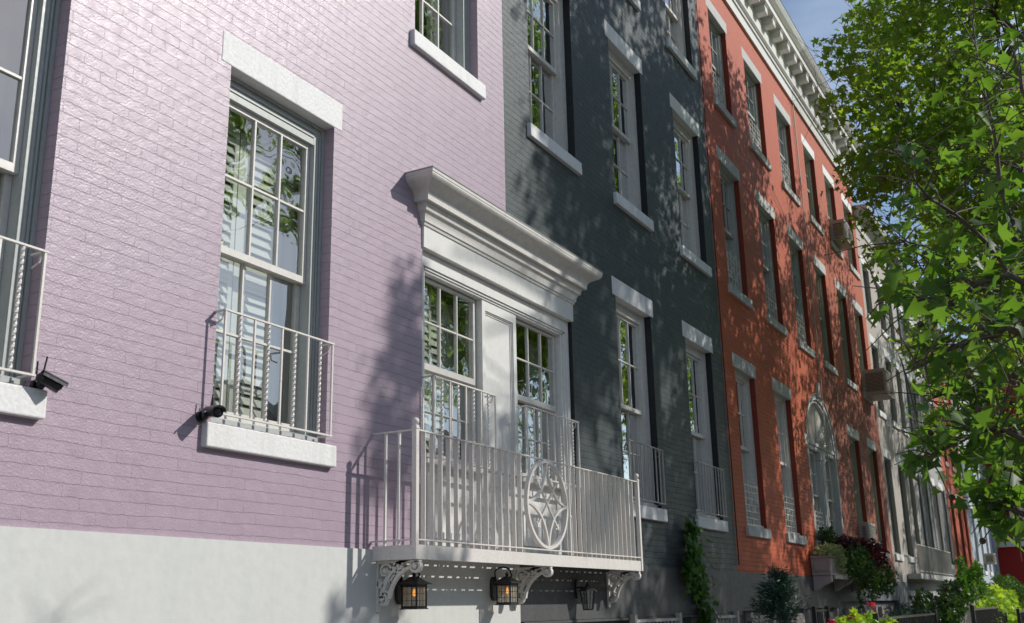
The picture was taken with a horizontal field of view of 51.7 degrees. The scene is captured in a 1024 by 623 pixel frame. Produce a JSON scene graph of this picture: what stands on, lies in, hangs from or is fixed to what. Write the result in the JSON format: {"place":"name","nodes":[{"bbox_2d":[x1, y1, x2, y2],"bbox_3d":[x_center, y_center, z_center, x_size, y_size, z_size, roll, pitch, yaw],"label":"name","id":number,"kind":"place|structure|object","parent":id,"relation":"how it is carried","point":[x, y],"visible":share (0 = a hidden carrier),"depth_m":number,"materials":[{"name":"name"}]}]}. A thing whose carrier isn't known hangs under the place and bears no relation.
{"place":"outdoors","nodes":[
{"label":"outdoors","id":0,"kind":"place"},
{"bbox_2d":[0,0,520,622],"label":"row house","id":1,"kind":"structure","parent":0,"point":[202,202],"depth_m":6.17,"materials":[{"name":"purple brick"}]},
{"bbox_2d":[0,0,60,419],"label":"window","id":2,"kind":"structure","parent":1,"relation":"in","point":[21,178],"depth_m":5.21,"materials":[{"name":"grey paint"}]},
{"bbox_2d":[29,356,68,392],"bbox_3d":[-2.168,0.301,4.963,0.147,0.166,0.131,13,-21,-41],"label":"security camera","id":3,"kind":"object","parent":1,"relation":"attached to","point":[43,379],"visible":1,"depth_m":4.92,"materials":[{"name":"black plastic"}]},
{"bbox_2d":[196,394,225,421],"bbox_3d":[-1.652,0.525,5.821,0.186,0.153,0.096,-14,-20,38],"label":"security camera","id":4,"kind":"object","parent":1,"relation":"attached to","point":[214,411],"visible":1,"depth_m":5.79,"materials":[{"name":"black plastic"}]},
{"bbox_2d":[201,30,342,467],"bbox_3d":[-1.608,-0.338,6.730,0.421,2.572,1.183,-10,-18,28],"label":"window","id":5,"kind":"structure","parent":1,"relation":"in","point":[263,92],"depth_m":6.89,"materials":[{"name":"grey paint"}]},
{"bbox_2d":[395,565,431,609],"bbox_3d":[-0.680,1.862,7.147,0.221,0.292,0.176,-10,-18,28],"label":"wall lantern","id":6,"kind":"object","parent":1,"relation":"attached to","point":[414,580],"depth_m":7.11,"materials":[{"name":"black metal"}]},
{"bbox_2d":[410,0,485,100],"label":"window","id":7,"kind":"structure","parent":1,"relation":"in","point":[441,33],"depth_m":9.27,"materials":[{"name":"grey paint"}]},
{"bbox_2d":[405,165,602,555],"bbox_3d":[-0.091,0.626,9.067,0.635,2.852,3.118,-10,-18,28],"label":"window surround","id":8,"kind":"object","parent":1,"relation":"attached to","point":[511,286],"visible":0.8,"depth_m":9.02,"materials":[{"name":"beige paint"}]},
{"bbox_2d":[424,278,476,466],"bbox_3d":[-0.604,0.515,8.536,0.262,1.438,0.921,-10,-18,28],"label":"sash window","id":9,"kind":"structure","parent":8,"relation":"in","point":[455,321],"depth_m":8.70,"materials":[{"name":"beige paint"}]},
{"bbox_2d":[516,320,558,483],"bbox_3d":[0.183,0.838,9.738,0.093,1.438,0.871,-10,-18,28],"label":"sash window","id":10,"kind":"structure","parent":8,"relation":"in","point":[536,384],"depth_m":9.81,"materials":[{"name":"beige paint"}]},
{"bbox_2d":[490,566,521,604],"bbox_3d":[-0.057,2.136,8.238,0.221,0.292,0.176,-10,-18,28],"label":"wall lantern","id":11,"kind":"object","parent":1,"relation":"attached to","point":[505,581],"depth_m":8.21,"materials":[{"name":"black metal"}]},
{"bbox_2d":[371,417,642,611],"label":"balcony","id":12,"kind":"structure","parent":1,"relation":"attached to","point":[625,564],"depth_m":8.03,"materials":[{"name":"beige metal"}]},
{"bbox_2d":[789,44,898,617],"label":"row house","id":13,"kind":"structure","parent":0,"point":[840,336],"depth_m":22.25,"materials":[{"name":"red brick"}]},
{"bbox_2d":[801,134,823,235],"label":"window","id":14,"kind":"structure","parent":13,"relation":"in","point":[808,152],"depth_m":22.22,"materials":[{"name":"white paint"}]},
{"bbox_2d":[812,253,837,376],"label":"window","id":15,"kind":"structure","parent":13,"relation":"in","point":[820,270],"depth_m":21.39,"materials":[{"name":"white paint"}]},
{"bbox_2d":[822,165,843,259],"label":"window","id":16,"kind":"structure","parent":13,"relation":"in","point":[828,180],"depth_m":23.81,"materials":[{"name":"white paint"}]},
{"bbox_2d":[829,219,852,250],"bbox_3d":[7.205,-1.680,23.252,0.410,0.450,0.810,-10,-18,28],"label":"air conditioner","id":17,"kind":"object","parent":13,"relation":"attached to","point":[834,225],"visible":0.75,"depth_m":22.94,"materials":[{"name":"beige metal"}]},
{"bbox_2d":[834,277,858,392],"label":"window","id":18,"kind":"structure","parent":13,"relation":"in","point":[841,292],"depth_m":23.05,"materials":[{"name":"white paint"}]},
{"bbox_2d":[841,193,860,280],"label":"window","id":19,"kind":"structure","parent":13,"relation":"in","point":[845,203],"depth_m":25.25,"materials":[{"name":"green paint"}]},
{"bbox_2d":[844,608,862,616],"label":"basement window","id":20,"kind":"structure","parent":13,"relation":"in","point":[847,610],"depth_m":19.10,"materials":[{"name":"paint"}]},
{"bbox_2d":[847,425,869,549],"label":"window","id":21,"kind":"structure","parent":13,"relation":"in","point":[853,434],"depth_m":21.93,"materials":[{"name":"green paint"}]},
{"bbox_2d":[852,298,874,404],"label":"window","id":22,"kind":"structure","parent":13,"relation":"in","point":[858,312],"depth_m":24.58,"materials":[{"name":"green paint"}]},
{"bbox_2d":[858,522,876,544],"bbox_3d":[7.082,4.467,21.179,0.290,0.440,0.730,-10,-18,28],"label":"air conditioner","id":23,"kind":"object","parent":13,"relation":"attached to","point":[867,530],"visible":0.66,"depth_m":20.90,"materials":[{"name":"beige metal"}]},
{"bbox_2d":[862,607,877,615],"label":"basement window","id":24,"kind":"structure","parent":13,"relation":"in","point":[874,609],"depth_m":21.04,"materials":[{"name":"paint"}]},
{"bbox_2d":[861,368,893,400],"bbox_3d":[8.218,1.661,23.883,0.610,0.580,0.840,-10,-18,28],"label":"air conditioner","id":25,"kind":"object","parent":13,"relation":"attached to","point":[874,381],"visible":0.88,"depth_m":23.55,"materials":[{"name":"beige metal"}]},
{"bbox_2d":[866,437,890,558],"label":"window","id":26,"kind":"structure","parent":13,"relation":"in","point":[871,445],"depth_m":23.50,"materials":[{"name":"green paint"}]},
{"bbox_2d":[878,606,892,616],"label":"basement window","id":27,"kind":"structure","parent":13,"relation":"in","point":[881,612],"depth_m":21.81,"materials":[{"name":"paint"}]},
{"bbox_2d":[853,204,928,613],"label":"row house","id":28,"kind":"structure","parent":0,"point":[903,517],"depth_m":26.30,"materials":[{"name":"beige paint"}]},
{"bbox_2d":[860,255,876,326],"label":"window","id":29,"kind":"structure","parent":28,"relation":"in","point":[864,270],"depth_m":26.35,"materials":[{"name":"grey paint"}]},
{"bbox_2d":[869,333,887,420],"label":"window","id":30,"kind":"structure","parent":28,"relation":"in","point":[872,339],"depth_m":25.65,"materials":[{"name":"grey paint"}]},
{"bbox_2d":[874,273,889,341],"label":"window","id":31,"kind":"structure","parent":28,"relation":"in","point":[884,335],"depth_m":27.80,"materials":[{"name":"grey paint"}]},
{"bbox_2d":[883,348,900,430],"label":"window","id":32,"kind":"structure","parent":28,"relation":"in","point":[887,359],"depth_m":27.18,"materials":[{"name":"grey paint"}]},
{"bbox_2d":[882,447,903,560],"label":"window","id":33,"kind":"structure","parent":28,"relation":"in","point":[886,454],"depth_m":24.92,"materials":[{"name":"grey paint"}]},
{"bbox_2d":[889,314,898,351],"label":"window","id":34,"kind":"structure","parent":28,"relation":"in","point":[896,346],"depth_m":28.69,"materials":[{"name":"grey paint"}]},
{"bbox_2d":[894,360,909,437],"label":"window","id":35,"kind":"structure","parent":28,"relation":"in","point":[897,368],"depth_m":28.41,"materials":[{"name":"grey paint"}]},
{"bbox_2d":[896,456,916,562],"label":"window","id":36,"kind":"structure","parent":28,"relation":"in","point":[911,559],"depth_m":26.42,"materials":[{"name":"grey paint"}]},
{"bbox_2d":[908,476,918,563],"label":"window","id":37,"kind":"structure","parent":28,"relation":"in","point":[908,476],"depth_m":27.68,"materials":[{"name":"grey paint"}]},
{"bbox_2d":[908,544,953,581],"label":"iron balcony","id":38,"kind":"structure","parent":28,"relation":"attached to","point":[935,564],"depth_m":26.81,"materials":[{"name":"grey metal"}]},
{"bbox_2d":[781,0,1023,344],"label":"sky","id":39,"kind":"structure","parent":0,"point":[811,18],"materials":[{"name":"blue"}]},
{"bbox_2d":[890,262,960,622],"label":"row house","id":40,"kind":"structure","parent":0,"point":[934,519],"depth_m":30.11,"materials":[{"name":"grey paint"}]},
{"bbox_2d":[899,307,908,361],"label":"window","id":41,"kind":"structure","parent":40,"relation":"in","point":[907,359],"depth_m":30.58,"materials":[{"name":"beige paint"}]},
{"bbox_2d":[907,374,914,429],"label":"window","id":42,"kind":"structure","parent":40,"relation":"in","point":[908,375],"depth_m":30.18,"materials":[{"name":"beige paint"}]},
{"bbox_2d":[930,477,936,532],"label":"window","id":43,"kind":"structure","parent":40,"relation":"in","point":[932,480],"depth_m":31.12,"materials":[{"name":"beige paint"}]},
{"bbox_2d":[938,482,953,569],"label":"window","id":44,"kind":"structure","parent":40,"relation":"in","point":[939,485],"depth_m":32.41,"materials":[{"name":"beige paint"}]},
{"bbox_2d":[924,317,978,622],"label":"row house","id":45,"kind":"structure","parent":0,"point":[960,534],"depth_m":35.11,"materials":[{"name":"brick"}]},
{"bbox_2d":[937,406,949,467],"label":"window","id":46,"kind":"structure","parent":45,"relation":"in","point":[946,464],"depth_m":34.54,"materials":[{"name":"beige paint"}]},
{"bbox_2d":[948,489,957,557],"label":"window","id":47,"kind":"structure","parent":45,"relation":"in","point":[949,490],"depth_m":34.40,"materials":[{"name":"beige paint"}]},
{"bbox_2d":[952,370,999,587],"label":"row house","id":48,"kind":"structure","parent":0,"point":[988,546],"depth_m":40.65,"materials":[{"name":"paint"}]},
{"bbox_2d":[982,553,996,564],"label":"air conditioner","id":49,"kind":"object","parent":48,"relation":"attached to","point":[989,558],"visible":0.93,"depth_m":40.50,"materials":[{"name":"beige metal"}]},
{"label":"pavement","id":50,"kind":"structure","parent":0,"visible":0},
{"bbox_2d":[629,613,681,622],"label":"iron fence","id":51,"kind":"object","parent":50,"relation":"on","point":[677,619],"visible":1,"depth_m":11.01,"materials":[{"name":"metal"}]},
{"bbox_2d":[680,514,720,622],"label":"ivy vine","id":52,"kind":"object","parent":50,"relation":"on","point":[696,578],"visible":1,"depth_m":12.08,"materials":[{"name":"green plant"}]},
{"bbox_2d":[711,611,739,622],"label":"iron fence","id":53,"kind":"object","parent":50,"relation":"on","point":[735,616],"visible":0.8,"depth_m":13.04,"materials":[{"name":"black metal"}]},
{"bbox_2d":[745,564,814,622],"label":"conifer","id":54,"kind":"object","parent":50,"relation":"on","point":[778,591],"visible":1,"depth_m":11.72,"materials":[{"name":"green plant"}]},
{"bbox_2d":[811,606,830,622],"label":"iron fence","id":55,"kind":"object","parent":50,"relation":"on","point":[825,610],"visible":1,"depth_m":16.45,"materials":[{"name":"black metal"}]},
{"bbox_2d":[827,602,897,622],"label":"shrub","id":56,"kind":"object","parent":50,"relation":"on","point":[866,618],"visible":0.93,"depth_m":12.13,"materials":[{"name":"green plant"}]},
{"bbox_2d":[785,0,1023,324],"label":"plane tree","id":57,"kind":"object","parent":50,"relation":"on","point":[892,70],"visible":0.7,"depth_m":15.12,"materials":[{"name":"green plant"}]},
{"bbox_2d":[872,609,937,622],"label":"iron fence","id":58,"kind":"object","parent":50,"relation":"on","point":[933,617],"visible":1,"depth_m":14.51,"materials":[{"name":"black metal"}]},
{"bbox_2d":[881,601,944,622],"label":"shrub","id":59,"kind":"object","parent":50,"relation":"on","point":[911,611],"visible":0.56,"depth_m":17.77,"materials":[{"name":"green plant"}]},
{"bbox_2d":[824,0,1023,561],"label":"sweetgum tree","id":60,"kind":"object","parent":50,"relation":"on","point":[1002,448],"visible":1,"depth_m":5.14,"materials":[{"name":"green plant"}]},
{"bbox_2d":[905,579,968,622],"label":"shrub","id":61,"kind":"object","parent":50,"relation":"on","point":[949,603],"visible":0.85,"depth_m":21.54,"materials":[{"name":"green plant"}]},
{"bbox_2d":[858,6,1023,424],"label":"plane tree","id":62,"kind":"object","parent":50,"relation":"on","point":[1002,338],"visible":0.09,"depth_m":21.17,"materials":[{"name":"green plant"}]},
{"bbox_2d":[952,555,989,611],"bbox_3d":[11.590,7.481,26.472,0.812,2.707,4.376,-10,-18,28],"label":"shrub","id":63,"kind":"object","parent":50,"relation":"on","point":[974,587],"visible":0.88,"depth_m":25.87,"materials":[{"name":"green plant"}]},
{"bbox_2d":[954,343,1023,614],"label":"corner house","id":64,"kind":"structure","parent":50,"relation":"on","point":[1010,562],"depth_m":45.33,"materials":[{"name":"brick"}]},
{"bbox_2d":[1009,496,1023,539],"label":"window","id":65,"kind":"structure","parent":64,"relation":"in","point":[1022,509],"depth_m":45.49,"materials":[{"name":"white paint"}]},
{"bbox_2d":[970,605,1007,622],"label":"iron fence","id":66,"kind":"object","parent":50,"relation":"on","point":[985,615],"visible":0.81,"depth_m":17.93,"materials":[{"name":"black metal"}]},
{"bbox_2d":[972,258,1023,409],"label":"plane tree","id":67,"kind":"object","parent":50,"relation":"on","point":[995,367],"depth_m":30.21,"materials":[{"name":"green plant"}]},
{"bbox_2d":[974,583,1023,622],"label":"shrub","id":68,"kind":"object","parent":50,"relation":"on","point":[1005,600],"visible":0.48,"depth_m":21.05,"materials":[{"name":"green plant"}]},
{"bbox_2d":[987,573,1023,614],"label":"shrub","id":69,"kind":"object","parent":50,"relation":"on","point":[1007,582],"visible":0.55,"depth_m":32.92,"materials":[{"name":"green plant"}]},
{"bbox_2d":[1016,609,1023,622],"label":"iron fence","id":70,"kind":"object","parent":50,"relation":"on","point":[1020,616],"visible":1,"depth_m":21.02,"materials":[{"name":"black metal"}]},
{"label":"ground","id":71,"kind":"structure","parent":0,"visible":0},
{"bbox_2d":[502,0,743,622],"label":"row house","id":72,"kind":"structure","parent":71,"relation":"on","point":[606,170],"depth_m":12.01,"materials":[{"name":"grey brick"}]},
{"bbox_2d":[527,0,581,175],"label":"window","id":73,"kind":"structure","parent":72,"relation":"in","point":[547,127],"depth_m":11.12,"materials":[{"name":"beige paint"}]},
{"bbox_2d":[574,579,596,609],"bbox_3d":[0.671,2.545,9.504,0.203,0.271,0.176,-10,-18,28],"label":"wall lantern","id":74,"kind":"object","parent":72,"relation":"attached to","point":[578,589],"depth_m":9.50,"materials":[{"name":"black metal"}]},
{"bbox_2d":[604,19,653,231],"bbox_3d":[1.312,-2.189,12.681,0.265,2.325,1.158,-10,-18,28],"label":"window","id":75,"kind":"structure","parent":72,"relation":"in","point":[624,63],"depth_m":12.89,"materials":[{"name":"beige paint"}]},
{"bbox_2d":[628,0,640,11],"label":"window","id":76,"kind":"structure","parent":72,"relation":"in","point":[636,4],"depth_m":13.50,"materials":[{"name":"beige paint"}]},
{"bbox_2d":[611,275,667,521],"bbox_3d":[1.315,0.992,11.666,0.265,2.572,1.190,-10,-18,28],"label":"window","id":77,"kind":"structure","parent":72,"relation":"in","point":[632,307],"depth_m":11.89,"materials":[{"name":"beige paint"}]},
{"bbox_2d":[665,0,697,80],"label":"window","id":78,"kind":"structure","parent":72,"relation":"in","point":[675,42],"depth_m":15.47,"materials":[{"name":"beige paint"}]},
{"bbox_2d":[669,92,711,277],"bbox_3d":[2.354,-1.700,14.496,0.265,2.325,1.180,-10,-18,28],"label":"window","id":79,"kind":"structure","parent":72,"relation":"in","point":[685,127],"depth_m":14.73,"materials":[{"name":"beige paint"}]},
{"bbox_2d":[682,320,728,531],"bbox_3d":[2.367,1.486,13.499,0.265,2.572,1.170,-10,-18,28],"label":"window","id":80,"kind":"structure","parent":72,"relation":"in","point":[697,343],"depth_m":13.74,"materials":[{"name":"beige paint"}]},
{"bbox_2d":[695,0,840,622],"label":"row house","id":81,"kind":"structure","parent":71,"relation":"on","point":[749,51],"depth_m":17.11,"materials":[{"name":"red brick"}]},
{"bbox_2d":[705,0,736,128],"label":"window","id":82,"kind":"structure","parent":81,"relation":"in","point":[717,26],"depth_m":17.15,"materials":[{"name":"grey paint"}]},
{"bbox_2d":[716,145,752,309],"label":"window","id":83,"kind":"structure","parent":81,"relation":"in","point":[729,173],"depth_m":16.42,"materials":[{"name":"grey paint"}]},
{"bbox_2d":[732,352,771,539],"bbox_3d":[3.346,1.946,15.205,0.265,2.572,1.140,-10,-18,28],"label":"window","id":84,"kind":"structure","parent":81,"relation":"in","point":[744,370],"depth_m":15.48,"materials":[{"name":"beige paint"}]},
{"bbox_2d":[741,47,771,171],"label":"window","id":85,"kind":"structure","parent":81,"relation":"in","point":[752,75],"depth_m":18.82,"materials":[{"name":"grey paint"}]},
{"bbox_2d":[745,612,775,622],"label":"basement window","id":86,"kind":"structure","parent":81,"relation":"in","point":[748,616],"depth_m":14.33,"materials":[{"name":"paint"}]},
{"bbox_2d":[755,189,787,336],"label":"window","id":87,"kind":"structure","parent":81,"relation":"in","point":[765,211],"depth_m":18.15,"materials":[{"name":"grey paint"}]},
{"bbox_2d":[773,93,800,206],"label":"window","id":88,"kind":"structure","parent":81,"relation":"in","point":[783,119],"depth_m":20.55,"materials":[{"name":"grey paint"}]},
{"bbox_2d":[771,377,806,544],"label":"window","id":89,"kind":"structure","parent":81,"relation":"in","point":[782,393],"depth_m":17.22,"materials":[{"name":"beige paint"}]},
{"bbox_2d":[786,610,810,622],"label":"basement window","id":90,"kind":"structure","parent":81,"relation":"in","point":[804,618],"depth_m":16.49,"materials":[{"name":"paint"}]},
{"bbox_2d":[786,223,815,358],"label":"window","id":91,"kind":"structure","parent":81,"relation":"in","point":[795,243],"depth_m":19.82,"materials":[{"name":"grey paint"}]},
{"bbox_2d":[804,382,843,545],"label":"arched window","id":92,"kind":"structure","parent":81,"relation":"attached to","point":[815,439],"depth_m":19.21,"materials":[{"name":"grey stone"}]},
{"bbox_2d":[817,608,838,622],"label":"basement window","id":93,"kind":"structure","parent":81,"relation":"in","point":[835,613],"depth_m":18.18,"materials":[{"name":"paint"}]},
{"bbox_2d":[810,556,862,591],"bbox_3d":[5.819,4.597,18.434,0.340,0.549,3.470,-10,-18,28],"label":"planter box","id":94,"kind":"object","parent":81,"relation":"attached to","point":[824,572],"visible":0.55,"depth_m":17.07,"materials":[{"name":"paint"}]},
{"bbox_2d":[816,526,841,546],"bbox_3d":[5.364,3.928,17.911,0.416,0.586,0.839,-10,-18,28],"label":"potted bush","id":95,"kind":"object","parent":94,"relation":"on","point":[823,536],"visible":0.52,"depth_m":17.80,"materials":[{"name":"green plant"}]},
{"bbox_2d":[810,542,849,572],"bbox_3d":[5.218,4.023,17.325,0.624,0.515,1.030,-10,-18,28],"label":"ivy plant","id":96,"kind":"object","parent":94,"relation":"on","point":[827,549],"visible":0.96,"depth_m":17.21,"materials":[{"name":"green plant"}]},
{"bbox_2d":[825,533,889,570],"bbox_3d":[6.095,4.331,18.817,0.816,0.711,2.940,-11,-19,32],"label":"coleus plant","id":97,"kind":"object","parent":94,"relation":"on","point":[875,550],"visible":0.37,"depth_m":19.13,"materials":[{"name":"red plant"}]},
{"bbox_2d":[841,542,886,611],"bbox_3d":[6.186,4.662,18.569,0.524,1.168,2.688,-10,-18,28],"label":"trailing plant","id":98,"kind":"object","parent":94,"relation":"hanging from","point":[864,573],"visible":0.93,"depth_m":18.24,"materials":[{"name":"green plant"}]},
{"bbox_2d":[870,563,899,597],"bbox_3d":[6.887,4.980,19.677,0.567,0.711,1.183,-10,-18,28],"label":"trailing vine","id":99,"kind":"object","parent":94,"relation":"hanging from","point":[891,590],"visible":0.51,"depth_m":19.57,"materials":[{"name":"green plant"}]}
]}

